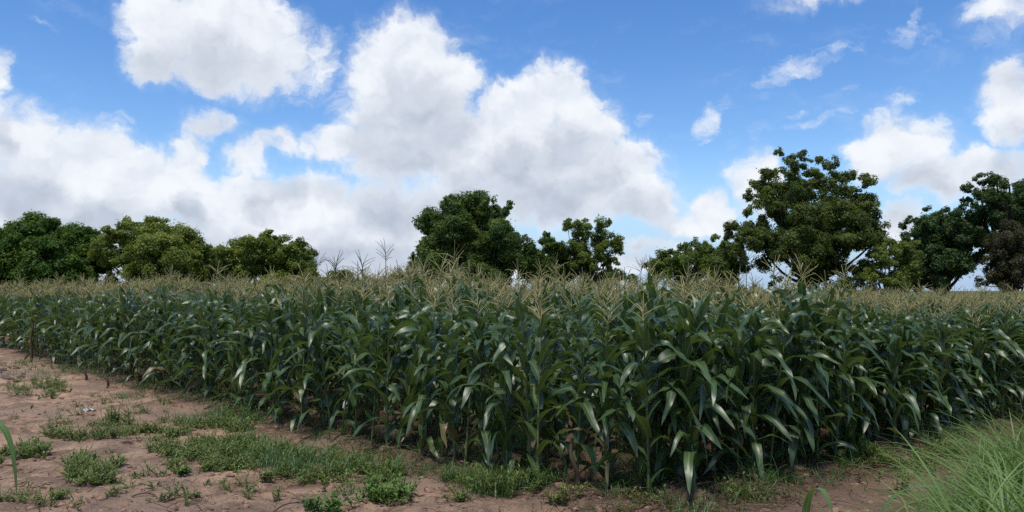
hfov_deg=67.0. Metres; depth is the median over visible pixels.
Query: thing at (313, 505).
weed clump
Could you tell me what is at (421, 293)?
corn plant
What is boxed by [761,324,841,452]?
corn plant
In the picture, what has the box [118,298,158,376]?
corn plant
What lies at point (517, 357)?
corn plant
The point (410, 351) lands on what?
corn plant
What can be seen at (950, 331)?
corn plant
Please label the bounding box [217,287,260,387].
corn plant
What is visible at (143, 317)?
corn plant
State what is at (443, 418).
corn plant
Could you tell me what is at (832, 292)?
corn plant
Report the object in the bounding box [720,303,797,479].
corn plant
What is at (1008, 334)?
corn plant
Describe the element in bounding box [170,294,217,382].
corn plant
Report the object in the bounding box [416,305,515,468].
corn plant
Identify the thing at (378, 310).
corn plant
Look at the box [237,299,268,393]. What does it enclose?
corn plant
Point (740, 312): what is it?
corn plant
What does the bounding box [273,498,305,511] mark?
fallen twig
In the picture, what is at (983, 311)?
corn plant
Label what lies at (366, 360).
corn plant
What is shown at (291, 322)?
corn plant
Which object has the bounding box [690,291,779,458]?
corn plant
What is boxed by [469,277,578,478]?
corn plant
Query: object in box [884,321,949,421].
corn plant
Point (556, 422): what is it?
corn plant
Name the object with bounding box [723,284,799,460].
corn plant
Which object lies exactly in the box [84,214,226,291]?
spreading tree
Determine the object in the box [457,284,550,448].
corn plant
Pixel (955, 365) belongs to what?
corn plant
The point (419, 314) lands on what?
corn plant
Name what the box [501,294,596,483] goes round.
corn plant
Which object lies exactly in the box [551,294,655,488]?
corn plant
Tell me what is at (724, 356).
corn plant
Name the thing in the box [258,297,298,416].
corn plant
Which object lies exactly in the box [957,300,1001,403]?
corn plant
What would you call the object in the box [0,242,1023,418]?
corn field
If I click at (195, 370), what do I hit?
corn plant
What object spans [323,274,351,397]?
corn plant
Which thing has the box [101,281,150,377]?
corn plant
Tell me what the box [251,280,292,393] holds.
corn plant
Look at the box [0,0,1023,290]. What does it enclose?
sky
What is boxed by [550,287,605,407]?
corn plant
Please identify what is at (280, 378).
corn plant
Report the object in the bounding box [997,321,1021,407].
corn plant
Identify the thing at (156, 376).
corn plant
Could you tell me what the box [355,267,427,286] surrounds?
scrub bush
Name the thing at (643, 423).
corn plant
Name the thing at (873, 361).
corn plant
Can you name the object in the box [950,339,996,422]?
corn plant
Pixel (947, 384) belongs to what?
corn plant
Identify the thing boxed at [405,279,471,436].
corn plant
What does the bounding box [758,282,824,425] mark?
corn plant
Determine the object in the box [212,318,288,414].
corn plant
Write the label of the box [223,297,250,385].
corn plant
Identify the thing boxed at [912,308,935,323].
corn plant
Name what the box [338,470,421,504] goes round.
weed clump
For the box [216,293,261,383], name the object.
corn plant
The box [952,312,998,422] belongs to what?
corn plant
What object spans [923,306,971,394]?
corn plant
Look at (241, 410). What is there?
weed clump
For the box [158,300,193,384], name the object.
corn plant
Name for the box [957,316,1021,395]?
corn plant
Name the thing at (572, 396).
corn plant
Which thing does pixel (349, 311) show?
corn plant
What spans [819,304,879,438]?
corn plant
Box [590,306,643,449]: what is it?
corn plant
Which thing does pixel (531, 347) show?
corn plant
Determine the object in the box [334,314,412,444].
corn plant
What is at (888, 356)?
corn plant
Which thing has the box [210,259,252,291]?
dark bush
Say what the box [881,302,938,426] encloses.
corn plant
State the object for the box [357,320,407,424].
corn plant
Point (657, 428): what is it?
corn plant
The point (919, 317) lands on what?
corn plant
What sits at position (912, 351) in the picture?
corn plant
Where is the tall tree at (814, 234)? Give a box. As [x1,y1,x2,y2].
[722,146,895,292]
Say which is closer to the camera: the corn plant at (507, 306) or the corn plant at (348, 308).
the corn plant at (507, 306)
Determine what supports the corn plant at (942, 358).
on the ground at (18, 402)
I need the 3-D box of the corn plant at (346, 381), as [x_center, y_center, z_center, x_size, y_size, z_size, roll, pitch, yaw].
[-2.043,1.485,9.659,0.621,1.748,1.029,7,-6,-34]
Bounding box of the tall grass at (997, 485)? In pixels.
[763,394,1023,511]
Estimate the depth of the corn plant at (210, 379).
12.59 m
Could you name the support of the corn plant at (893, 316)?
on the ground at (18, 402)
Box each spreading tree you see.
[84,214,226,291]
[211,228,325,283]
[644,233,753,292]
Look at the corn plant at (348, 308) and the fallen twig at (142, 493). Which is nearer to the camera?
the fallen twig at (142, 493)
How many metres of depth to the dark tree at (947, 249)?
40.92 m
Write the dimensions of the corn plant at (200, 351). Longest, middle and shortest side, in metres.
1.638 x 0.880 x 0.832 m
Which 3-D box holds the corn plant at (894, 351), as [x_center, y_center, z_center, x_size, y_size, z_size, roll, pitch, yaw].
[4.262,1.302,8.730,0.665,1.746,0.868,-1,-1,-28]
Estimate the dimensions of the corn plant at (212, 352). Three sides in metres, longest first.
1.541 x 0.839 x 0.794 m
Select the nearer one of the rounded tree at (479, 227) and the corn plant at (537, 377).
the corn plant at (537, 377)
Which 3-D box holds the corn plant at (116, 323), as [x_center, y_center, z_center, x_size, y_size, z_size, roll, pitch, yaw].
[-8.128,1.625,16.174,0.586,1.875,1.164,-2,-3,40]
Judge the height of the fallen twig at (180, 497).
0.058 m
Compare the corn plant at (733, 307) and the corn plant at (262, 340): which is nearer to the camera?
the corn plant at (733, 307)
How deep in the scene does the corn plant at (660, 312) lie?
7.89 m
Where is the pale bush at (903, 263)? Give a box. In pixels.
[850,238,923,295]
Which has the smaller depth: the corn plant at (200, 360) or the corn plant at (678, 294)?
the corn plant at (678, 294)
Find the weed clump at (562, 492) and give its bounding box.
[543,481,585,505]
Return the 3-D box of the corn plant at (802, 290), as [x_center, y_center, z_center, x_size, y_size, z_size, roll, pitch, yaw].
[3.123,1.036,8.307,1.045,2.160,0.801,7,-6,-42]
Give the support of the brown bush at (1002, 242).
on the ground at (18, 402)
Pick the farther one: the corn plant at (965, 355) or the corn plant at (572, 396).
the corn plant at (965, 355)
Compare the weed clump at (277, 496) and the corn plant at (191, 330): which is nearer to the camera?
the weed clump at (277, 496)
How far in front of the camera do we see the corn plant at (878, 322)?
9.51 m
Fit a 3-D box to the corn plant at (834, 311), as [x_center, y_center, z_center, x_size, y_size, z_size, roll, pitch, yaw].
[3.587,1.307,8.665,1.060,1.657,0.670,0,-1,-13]
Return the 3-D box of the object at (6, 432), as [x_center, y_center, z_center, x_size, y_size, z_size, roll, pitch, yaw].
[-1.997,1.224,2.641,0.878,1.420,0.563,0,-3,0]
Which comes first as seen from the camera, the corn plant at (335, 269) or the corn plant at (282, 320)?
the corn plant at (282, 320)
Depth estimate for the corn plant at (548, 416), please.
7.90 m
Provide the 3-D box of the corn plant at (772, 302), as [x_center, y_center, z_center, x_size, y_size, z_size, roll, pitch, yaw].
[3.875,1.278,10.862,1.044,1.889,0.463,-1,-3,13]
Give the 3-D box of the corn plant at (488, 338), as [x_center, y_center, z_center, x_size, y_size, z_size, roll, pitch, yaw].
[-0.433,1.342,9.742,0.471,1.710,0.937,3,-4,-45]
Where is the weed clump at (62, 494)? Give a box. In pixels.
[31,487,68,499]
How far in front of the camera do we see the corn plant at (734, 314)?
7.62 m
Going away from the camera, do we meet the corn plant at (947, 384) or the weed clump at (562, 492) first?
the weed clump at (562, 492)
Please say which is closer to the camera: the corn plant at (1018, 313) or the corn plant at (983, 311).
the corn plant at (983, 311)
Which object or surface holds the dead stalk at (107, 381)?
on the ground at (18, 402)
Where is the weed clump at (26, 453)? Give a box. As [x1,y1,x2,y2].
[0,439,56,459]
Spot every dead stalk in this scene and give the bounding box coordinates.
[29,323,35,362]
[35,337,38,355]
[84,365,90,379]
[106,372,114,387]
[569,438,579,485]
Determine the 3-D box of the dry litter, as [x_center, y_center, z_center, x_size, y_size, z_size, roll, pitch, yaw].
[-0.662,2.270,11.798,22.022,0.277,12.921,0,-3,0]
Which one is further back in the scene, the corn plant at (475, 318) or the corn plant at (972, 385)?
the corn plant at (972, 385)
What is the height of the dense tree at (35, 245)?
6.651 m
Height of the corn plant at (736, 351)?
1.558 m
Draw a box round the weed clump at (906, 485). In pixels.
[892,468,909,489]
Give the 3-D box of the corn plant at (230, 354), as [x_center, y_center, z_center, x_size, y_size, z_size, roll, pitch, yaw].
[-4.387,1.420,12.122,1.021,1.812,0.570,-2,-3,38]
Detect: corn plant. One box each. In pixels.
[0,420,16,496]
[84,293,124,371]
[95,289,146,372]
[95,308,125,373]
[96,296,132,375]
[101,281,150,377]
[101,288,134,374]
[113,306,157,385]
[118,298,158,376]
[119,274,184,382]
[126,292,154,381]
[132,278,191,384]
[134,298,181,383]
[139,280,195,389]
[148,286,195,392]
[149,277,172,381]
[155,292,220,391]
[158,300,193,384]
[158,302,195,381]
[165,313,228,395]
[166,301,227,398]
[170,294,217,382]
[171,272,224,369]
[173,288,229,389]
[175,309,242,408]
[176,299,224,390]
[179,294,223,378]
[192,283,228,382]
[192,305,238,395]
[198,270,233,387]
[202,294,230,384]
[206,282,274,408]
[206,286,271,409]
[207,274,262,384]
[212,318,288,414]
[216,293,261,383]
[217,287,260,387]
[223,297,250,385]
[225,292,262,401]
[225,310,264,406]
[234,305,293,411]
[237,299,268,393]
[239,284,309,402]
[241,298,297,416]
[249,293,291,399]
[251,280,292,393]
[253,287,275,389]
[256,284,311,400]
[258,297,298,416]
[262,293,295,423]
[264,281,342,427]
[275,290,326,431]
[277,326,340,429]
[283,289,319,426]
[284,300,365,429]
[286,298,324,403]
[287,284,330,390]
[290,288,325,399]
[292,251,329,405]
[305,288,348,414]
[309,287,335,407]
[314,305,365,435]
[321,265,344,351]
[321,304,337,408]
[321,314,375,417]
[322,278,381,417]
[323,249,349,393]
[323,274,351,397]
[323,299,352,338]
[323,304,369,392]
[327,298,384,427]
[328,283,366,411]
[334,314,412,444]
[337,280,423,445]
[338,282,406,439]
[343,299,386,401]
[344,250,386,397]
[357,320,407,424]
[361,298,398,395]
[367,242,394,409]
[367,303,430,425]
[370,287,399,399]
[376,314,435,448]
[380,284,445,431]
[382,298,441,415]
[390,306,417,413]
[393,302,440,434]
[394,286,447,462]
[398,280,450,394]
[403,295,477,461]
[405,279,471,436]
[406,302,444,424]
[414,317,469,458]
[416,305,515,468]
[418,310,471,440]
[425,317,522,473]
[426,308,488,438]
[437,291,520,418]
[437,328,494,427]
[439,284,484,423]
[441,302,476,391]
[446,294,542,465]
[446,313,518,467]
[448,290,463,389]
[452,300,493,391]
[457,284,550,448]
[460,301,494,405]
[461,315,515,427]
[463,296,511,384]
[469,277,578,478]
[471,311,528,441]
[472,297,518,378]
[474,380,575,472]
[486,292,512,377]
[491,279,561,427]
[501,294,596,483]
[509,302,547,388]
[511,283,586,458]
[512,324,560,423]
[514,306,559,442]
[519,320,586,459]
[523,325,580,429]
[526,288,555,423]
[531,337,633,480]
[535,321,571,429]
[537,316,599,432]
[540,314,602,429]
[548,306,572,426]
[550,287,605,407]
[551,286,636,462]
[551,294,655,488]
[556,309,600,428]
[572,282,652,449]
[577,304,635,435]
[583,293,716,494]
[584,316,682,469]
[588,273,698,473]
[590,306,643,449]
[592,330,626,486]
[600,295,651,442]
[613,297,674,441]
[621,304,740,484]
[624,296,702,459]
[625,295,642,436]
[628,257,648,313]
[628,321,676,471]
[631,288,651,427]
[631,323,723,479]
[632,268,716,485]
[634,279,671,457]
[637,285,721,368]
[638,272,671,339]
[638,294,753,482]
[640,286,747,476]
[644,322,734,494]
[648,302,681,446]
[652,301,731,441]
[665,294,756,481]
[667,298,732,452]
[668,302,787,465]
[669,322,767,466]
[671,284,726,425]
[677,299,762,469]
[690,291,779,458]
[691,266,732,334]
[696,306,782,474]
[707,313,731,431]
[707,313,756,438]
[709,313,717,329]
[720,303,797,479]
[721,292,789,465]
[721,301,789,445]
[722,305,835,470]
[723,242,760,358]
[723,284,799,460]
[724,284,807,473]
[725,304,832,469]
[730,285,763,430]
[734,294,829,463]
[743,295,841,459]
[749,293,778,380]
[751,285,853,468]
[757,280,822,405]
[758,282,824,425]
[758,296,781,446]
[759,266,837,452]
[760,277,855,447]
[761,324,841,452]
[762,322,870,459]
[763,254,853,443]
[766,320,812,441]
[773,308,822,426]
[788,317,886,461]
[792,281,863,437]
[802,487,832,511]
[808,279,869,449]
[808,299,884,431]
[808,317,845,432]
[809,288,889,411]
[810,270,836,312]
[818,294,854,466]
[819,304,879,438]
[820,329,876,456]
[826,306,904,437]
[836,300,904,455]
[844,335,904,437]
[847,302,914,409]
[852,314,879,437]
[855,313,926,434]
[855,319,885,431]
[856,335,905,442]
[857,306,938,438]
[861,302,891,435]
[863,308,882,326]
[865,295,940,449]
[869,315,892,431]
[870,311,943,438]
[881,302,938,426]
[881,485,965,511]
[883,290,933,418]
[883,319,948,418]
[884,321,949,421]
[886,322,946,422]
[888,296,930,441]
[888,326,972,426]
[897,323,964,436]
[908,295,944,421]
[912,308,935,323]
[913,297,987,429]
[915,316,940,420]
[915,328,959,425]
[918,313,985,418]
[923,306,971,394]
[925,326,954,429]
[926,307,988,421]
[926,342,976,423]
[927,307,966,427]
[931,316,970,406]
[933,322,996,425]
[937,354,983,419]
[940,294,969,396]
[940,299,971,400]
[946,310,992,408]
[948,324,974,392]
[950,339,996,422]
[952,305,1017,420]
[952,307,1009,423]
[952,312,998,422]
[954,328,1007,408]
[956,322,1007,412]
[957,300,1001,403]
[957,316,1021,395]
[959,310,1018,413]
[960,313,1011,411]
[964,306,997,410]
[965,320,1021,401]
[975,307,1023,417]
[980,307,1023,405]
[983,319,1023,411]
[984,302,1023,412]
[986,295,1023,417]
[992,327,1023,410]
[992,335,1019,402]
[995,322,1023,413]
[997,306,1023,332]
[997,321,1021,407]
[1013,316,1023,408]
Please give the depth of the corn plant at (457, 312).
9.10 m
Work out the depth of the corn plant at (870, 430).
9.03 m
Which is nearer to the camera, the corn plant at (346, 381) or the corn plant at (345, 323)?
the corn plant at (346, 381)
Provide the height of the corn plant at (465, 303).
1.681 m
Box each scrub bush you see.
[256,270,333,290]
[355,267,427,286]
[680,279,758,294]
[821,282,895,301]
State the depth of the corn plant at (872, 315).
9.31 m
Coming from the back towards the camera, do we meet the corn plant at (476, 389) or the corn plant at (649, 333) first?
the corn plant at (476, 389)
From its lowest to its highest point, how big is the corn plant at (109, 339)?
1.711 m
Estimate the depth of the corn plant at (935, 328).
10.42 m
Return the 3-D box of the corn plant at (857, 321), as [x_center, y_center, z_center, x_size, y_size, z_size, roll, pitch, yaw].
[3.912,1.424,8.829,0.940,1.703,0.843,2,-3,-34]
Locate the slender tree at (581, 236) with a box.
[562,214,625,289]
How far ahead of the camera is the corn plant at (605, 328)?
9.13 m
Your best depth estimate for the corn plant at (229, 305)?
13.69 m
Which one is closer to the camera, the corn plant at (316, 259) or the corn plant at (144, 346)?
the corn plant at (316, 259)
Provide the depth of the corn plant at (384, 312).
11.53 m
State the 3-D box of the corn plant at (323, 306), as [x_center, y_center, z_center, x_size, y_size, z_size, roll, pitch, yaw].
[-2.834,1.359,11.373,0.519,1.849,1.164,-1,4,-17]
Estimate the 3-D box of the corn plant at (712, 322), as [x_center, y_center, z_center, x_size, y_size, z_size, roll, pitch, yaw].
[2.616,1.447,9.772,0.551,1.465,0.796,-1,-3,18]
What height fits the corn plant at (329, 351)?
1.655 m
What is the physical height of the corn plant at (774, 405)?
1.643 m
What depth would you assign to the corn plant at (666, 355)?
6.76 m
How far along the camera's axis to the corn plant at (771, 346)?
7.71 m
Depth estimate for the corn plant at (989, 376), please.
11.15 m
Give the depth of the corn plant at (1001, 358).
10.72 m
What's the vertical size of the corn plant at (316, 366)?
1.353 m
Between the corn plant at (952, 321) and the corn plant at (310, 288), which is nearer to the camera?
the corn plant at (952, 321)
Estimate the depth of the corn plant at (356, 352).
9.32 m
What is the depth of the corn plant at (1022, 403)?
11.25 m
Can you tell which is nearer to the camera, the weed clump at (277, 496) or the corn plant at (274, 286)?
the weed clump at (277, 496)
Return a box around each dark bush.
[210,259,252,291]
[406,251,443,281]
[517,230,591,287]
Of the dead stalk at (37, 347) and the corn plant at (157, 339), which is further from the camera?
the dead stalk at (37, 347)
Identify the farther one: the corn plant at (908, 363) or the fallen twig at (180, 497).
the corn plant at (908, 363)
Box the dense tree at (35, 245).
[0,209,118,292]
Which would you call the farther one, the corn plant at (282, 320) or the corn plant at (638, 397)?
the corn plant at (282, 320)
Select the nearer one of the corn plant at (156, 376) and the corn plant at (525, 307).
the corn plant at (525, 307)
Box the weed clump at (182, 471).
[176,465,192,476]
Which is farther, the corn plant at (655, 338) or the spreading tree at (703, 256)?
the spreading tree at (703, 256)
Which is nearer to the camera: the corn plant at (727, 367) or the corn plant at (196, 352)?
the corn plant at (727, 367)
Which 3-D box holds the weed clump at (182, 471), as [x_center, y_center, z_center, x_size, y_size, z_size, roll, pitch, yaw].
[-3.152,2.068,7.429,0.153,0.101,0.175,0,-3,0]
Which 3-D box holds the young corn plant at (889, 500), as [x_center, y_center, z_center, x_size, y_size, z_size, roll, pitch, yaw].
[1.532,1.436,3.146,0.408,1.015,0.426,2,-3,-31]
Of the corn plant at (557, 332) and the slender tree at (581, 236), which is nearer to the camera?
the corn plant at (557, 332)
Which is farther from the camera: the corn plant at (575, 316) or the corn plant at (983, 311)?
the corn plant at (983, 311)
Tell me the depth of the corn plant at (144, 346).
14.19 m
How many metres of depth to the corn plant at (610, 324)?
8.35 m
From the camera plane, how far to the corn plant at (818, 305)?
8.31 m
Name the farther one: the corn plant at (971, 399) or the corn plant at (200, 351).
the corn plant at (200, 351)
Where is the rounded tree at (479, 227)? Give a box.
[411,189,527,286]
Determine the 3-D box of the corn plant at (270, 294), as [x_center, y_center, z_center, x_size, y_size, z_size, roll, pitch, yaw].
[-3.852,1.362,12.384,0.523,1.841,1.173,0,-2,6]
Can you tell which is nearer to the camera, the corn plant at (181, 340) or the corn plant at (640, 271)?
the corn plant at (640, 271)
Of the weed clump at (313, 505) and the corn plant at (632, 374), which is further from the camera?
the corn plant at (632, 374)
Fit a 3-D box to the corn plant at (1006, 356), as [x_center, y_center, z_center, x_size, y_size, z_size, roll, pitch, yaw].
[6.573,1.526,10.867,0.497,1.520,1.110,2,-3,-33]
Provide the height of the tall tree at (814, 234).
9.925 m
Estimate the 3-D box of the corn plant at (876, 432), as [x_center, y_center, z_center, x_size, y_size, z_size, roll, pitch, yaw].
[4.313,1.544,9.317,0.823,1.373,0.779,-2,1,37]
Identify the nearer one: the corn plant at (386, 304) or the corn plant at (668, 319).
the corn plant at (668, 319)
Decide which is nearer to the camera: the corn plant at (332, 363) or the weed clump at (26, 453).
the weed clump at (26, 453)
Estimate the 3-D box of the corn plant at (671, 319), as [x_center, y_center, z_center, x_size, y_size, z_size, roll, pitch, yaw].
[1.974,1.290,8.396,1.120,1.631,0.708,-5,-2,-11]
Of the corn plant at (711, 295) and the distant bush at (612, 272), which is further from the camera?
the distant bush at (612, 272)
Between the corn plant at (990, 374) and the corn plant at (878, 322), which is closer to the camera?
the corn plant at (878, 322)
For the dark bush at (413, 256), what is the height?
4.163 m
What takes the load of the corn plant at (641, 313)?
on the ground at (18, 402)
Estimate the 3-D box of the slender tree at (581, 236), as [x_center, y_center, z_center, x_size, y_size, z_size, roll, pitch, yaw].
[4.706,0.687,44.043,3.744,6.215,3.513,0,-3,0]
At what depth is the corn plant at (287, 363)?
11.77 m
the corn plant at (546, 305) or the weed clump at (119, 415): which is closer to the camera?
the corn plant at (546, 305)
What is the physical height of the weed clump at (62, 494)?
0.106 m
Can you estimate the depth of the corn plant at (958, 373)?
9.82 m
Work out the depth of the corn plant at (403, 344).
10.96 m
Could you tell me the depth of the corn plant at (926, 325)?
10.74 m
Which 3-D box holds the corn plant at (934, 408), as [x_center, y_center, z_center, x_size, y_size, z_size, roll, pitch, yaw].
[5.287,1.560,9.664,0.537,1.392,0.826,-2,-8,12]
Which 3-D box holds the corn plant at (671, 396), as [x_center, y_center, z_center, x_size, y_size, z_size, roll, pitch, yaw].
[1.561,1.243,6.947,1.069,1.620,0.820,1,-3,-23]
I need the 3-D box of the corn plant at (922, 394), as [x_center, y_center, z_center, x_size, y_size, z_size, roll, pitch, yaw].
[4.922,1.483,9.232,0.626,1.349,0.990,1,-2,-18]
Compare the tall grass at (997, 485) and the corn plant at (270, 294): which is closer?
the tall grass at (997, 485)
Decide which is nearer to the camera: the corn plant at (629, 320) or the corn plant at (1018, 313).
the corn plant at (629, 320)
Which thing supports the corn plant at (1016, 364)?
on the ground at (18, 402)
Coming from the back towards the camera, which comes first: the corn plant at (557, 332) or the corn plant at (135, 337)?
the corn plant at (135, 337)
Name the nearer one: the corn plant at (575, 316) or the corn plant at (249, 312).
the corn plant at (575, 316)
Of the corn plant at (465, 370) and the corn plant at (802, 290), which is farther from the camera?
the corn plant at (465, 370)
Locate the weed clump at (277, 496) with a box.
[272,487,285,500]
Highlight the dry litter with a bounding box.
[0,367,1023,511]
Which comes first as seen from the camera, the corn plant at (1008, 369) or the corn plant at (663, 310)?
the corn plant at (663, 310)
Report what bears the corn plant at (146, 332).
on the ground at (18, 402)
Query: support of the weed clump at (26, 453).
on the ground at (18, 402)
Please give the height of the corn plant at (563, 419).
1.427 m
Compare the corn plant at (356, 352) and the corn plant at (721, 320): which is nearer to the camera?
the corn plant at (721, 320)
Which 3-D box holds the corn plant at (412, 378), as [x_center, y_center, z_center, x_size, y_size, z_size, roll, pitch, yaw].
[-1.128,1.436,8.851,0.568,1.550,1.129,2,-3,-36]
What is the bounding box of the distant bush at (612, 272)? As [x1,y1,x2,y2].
[581,267,637,293]
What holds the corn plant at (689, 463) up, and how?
on the ground at (18, 402)
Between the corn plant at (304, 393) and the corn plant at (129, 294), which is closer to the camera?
the corn plant at (304, 393)
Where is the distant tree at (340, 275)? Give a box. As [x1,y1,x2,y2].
[324,266,355,287]
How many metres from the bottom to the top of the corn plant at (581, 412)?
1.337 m
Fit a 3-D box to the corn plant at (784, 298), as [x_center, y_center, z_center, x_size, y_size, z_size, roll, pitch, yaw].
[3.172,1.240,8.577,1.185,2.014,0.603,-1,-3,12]
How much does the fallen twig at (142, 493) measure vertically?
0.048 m
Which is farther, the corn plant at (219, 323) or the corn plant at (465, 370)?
the corn plant at (219, 323)
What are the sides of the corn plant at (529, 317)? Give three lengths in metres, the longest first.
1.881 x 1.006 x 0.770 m
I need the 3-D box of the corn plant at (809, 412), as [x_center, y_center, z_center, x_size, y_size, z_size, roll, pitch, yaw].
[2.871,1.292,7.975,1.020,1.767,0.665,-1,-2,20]
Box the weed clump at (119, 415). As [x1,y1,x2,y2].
[100,402,132,424]
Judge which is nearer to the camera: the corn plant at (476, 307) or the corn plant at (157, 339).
the corn plant at (476, 307)
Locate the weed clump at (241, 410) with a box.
[206,400,269,421]
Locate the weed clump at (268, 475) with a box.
[258,470,274,481]
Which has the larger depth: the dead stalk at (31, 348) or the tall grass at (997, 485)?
the dead stalk at (31, 348)
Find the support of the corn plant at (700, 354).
on the ground at (18, 402)
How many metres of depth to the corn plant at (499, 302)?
10.95 m
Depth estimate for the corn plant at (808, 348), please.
9.58 m
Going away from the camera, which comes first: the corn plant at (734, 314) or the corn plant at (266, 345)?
the corn plant at (734, 314)
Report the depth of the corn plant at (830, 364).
8.27 m
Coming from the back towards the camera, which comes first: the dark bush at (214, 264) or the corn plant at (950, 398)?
the dark bush at (214, 264)
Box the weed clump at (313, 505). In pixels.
[301,489,362,511]
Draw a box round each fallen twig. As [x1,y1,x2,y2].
[132,490,154,496]
[162,492,199,502]
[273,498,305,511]
[297,417,327,431]
[331,473,368,482]
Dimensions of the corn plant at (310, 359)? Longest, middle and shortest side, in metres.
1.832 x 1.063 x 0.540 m
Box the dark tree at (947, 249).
[897,204,984,295]
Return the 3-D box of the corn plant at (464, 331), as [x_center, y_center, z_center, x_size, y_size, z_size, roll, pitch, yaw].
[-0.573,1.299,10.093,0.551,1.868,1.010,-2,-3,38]
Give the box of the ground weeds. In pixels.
[0,357,982,511]
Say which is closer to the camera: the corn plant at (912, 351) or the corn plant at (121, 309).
the corn plant at (912, 351)
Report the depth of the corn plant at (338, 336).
10.49 m
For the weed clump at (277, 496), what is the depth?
6.81 m
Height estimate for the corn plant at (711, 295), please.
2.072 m
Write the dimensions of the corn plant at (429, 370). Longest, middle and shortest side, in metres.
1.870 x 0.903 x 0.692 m
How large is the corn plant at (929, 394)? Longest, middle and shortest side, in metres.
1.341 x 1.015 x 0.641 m
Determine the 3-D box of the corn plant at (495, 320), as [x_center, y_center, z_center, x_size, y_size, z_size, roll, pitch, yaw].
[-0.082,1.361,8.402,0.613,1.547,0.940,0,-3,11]
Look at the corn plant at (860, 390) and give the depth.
8.54 m
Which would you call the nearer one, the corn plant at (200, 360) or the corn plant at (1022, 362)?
the corn plant at (1022, 362)
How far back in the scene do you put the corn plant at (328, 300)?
13.07 m
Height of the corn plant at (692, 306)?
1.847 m
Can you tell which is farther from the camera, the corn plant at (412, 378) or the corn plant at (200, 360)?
the corn plant at (200, 360)
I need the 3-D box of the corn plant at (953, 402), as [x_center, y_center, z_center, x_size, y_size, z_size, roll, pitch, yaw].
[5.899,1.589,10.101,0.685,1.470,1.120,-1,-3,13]
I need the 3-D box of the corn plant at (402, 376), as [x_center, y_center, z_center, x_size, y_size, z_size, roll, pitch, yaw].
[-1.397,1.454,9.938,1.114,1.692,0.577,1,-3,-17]
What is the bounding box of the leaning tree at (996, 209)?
[958,171,1023,293]
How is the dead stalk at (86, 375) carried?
on the ground at (18, 402)
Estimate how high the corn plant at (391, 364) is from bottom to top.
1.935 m
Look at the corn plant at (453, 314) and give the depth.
11.15 m
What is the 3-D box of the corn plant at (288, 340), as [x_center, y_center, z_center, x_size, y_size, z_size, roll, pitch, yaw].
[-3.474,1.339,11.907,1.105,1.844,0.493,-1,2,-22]
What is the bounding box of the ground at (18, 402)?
[0,291,1023,511]
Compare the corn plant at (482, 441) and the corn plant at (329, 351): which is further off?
the corn plant at (329, 351)
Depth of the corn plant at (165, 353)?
13.71 m
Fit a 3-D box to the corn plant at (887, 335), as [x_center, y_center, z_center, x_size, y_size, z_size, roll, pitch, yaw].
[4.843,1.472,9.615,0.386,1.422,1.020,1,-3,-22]
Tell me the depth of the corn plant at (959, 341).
10.87 m
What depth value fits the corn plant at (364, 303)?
11.82 m
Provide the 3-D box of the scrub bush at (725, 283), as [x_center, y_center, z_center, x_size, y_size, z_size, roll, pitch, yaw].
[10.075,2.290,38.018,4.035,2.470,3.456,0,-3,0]
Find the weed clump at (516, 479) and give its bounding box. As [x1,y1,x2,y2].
[440,458,552,495]
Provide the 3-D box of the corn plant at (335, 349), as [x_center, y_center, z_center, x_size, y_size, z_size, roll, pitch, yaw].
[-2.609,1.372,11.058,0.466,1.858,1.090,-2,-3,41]
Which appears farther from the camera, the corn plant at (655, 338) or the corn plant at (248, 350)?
the corn plant at (248, 350)
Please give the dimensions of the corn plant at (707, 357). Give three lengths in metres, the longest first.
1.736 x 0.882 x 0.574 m
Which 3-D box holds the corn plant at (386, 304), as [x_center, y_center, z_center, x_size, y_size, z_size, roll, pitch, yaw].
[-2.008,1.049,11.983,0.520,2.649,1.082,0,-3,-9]
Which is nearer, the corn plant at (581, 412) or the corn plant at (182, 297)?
the corn plant at (581, 412)
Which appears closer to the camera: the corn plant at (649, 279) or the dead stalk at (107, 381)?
the corn plant at (649, 279)
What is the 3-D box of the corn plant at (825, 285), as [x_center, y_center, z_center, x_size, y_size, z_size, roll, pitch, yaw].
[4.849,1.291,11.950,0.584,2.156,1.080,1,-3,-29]
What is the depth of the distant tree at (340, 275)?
118.64 m
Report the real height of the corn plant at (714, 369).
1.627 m
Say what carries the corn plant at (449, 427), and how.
on the ground at (18, 402)
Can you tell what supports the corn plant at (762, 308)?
on the ground at (18, 402)
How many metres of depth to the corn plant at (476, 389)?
8.70 m
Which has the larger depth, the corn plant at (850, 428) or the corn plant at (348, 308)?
the corn plant at (348, 308)
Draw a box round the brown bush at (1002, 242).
[973,218,1023,295]
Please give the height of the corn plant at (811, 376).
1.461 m
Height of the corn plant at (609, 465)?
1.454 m
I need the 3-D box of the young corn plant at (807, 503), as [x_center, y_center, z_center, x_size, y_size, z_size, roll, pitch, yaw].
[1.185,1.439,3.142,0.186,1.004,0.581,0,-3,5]
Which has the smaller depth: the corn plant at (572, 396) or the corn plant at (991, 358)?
the corn plant at (572, 396)
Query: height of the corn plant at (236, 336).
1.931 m
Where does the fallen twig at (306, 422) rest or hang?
on the ground at (18, 402)
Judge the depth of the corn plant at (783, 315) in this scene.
7.70 m
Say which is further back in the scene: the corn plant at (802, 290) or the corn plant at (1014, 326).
the corn plant at (1014, 326)

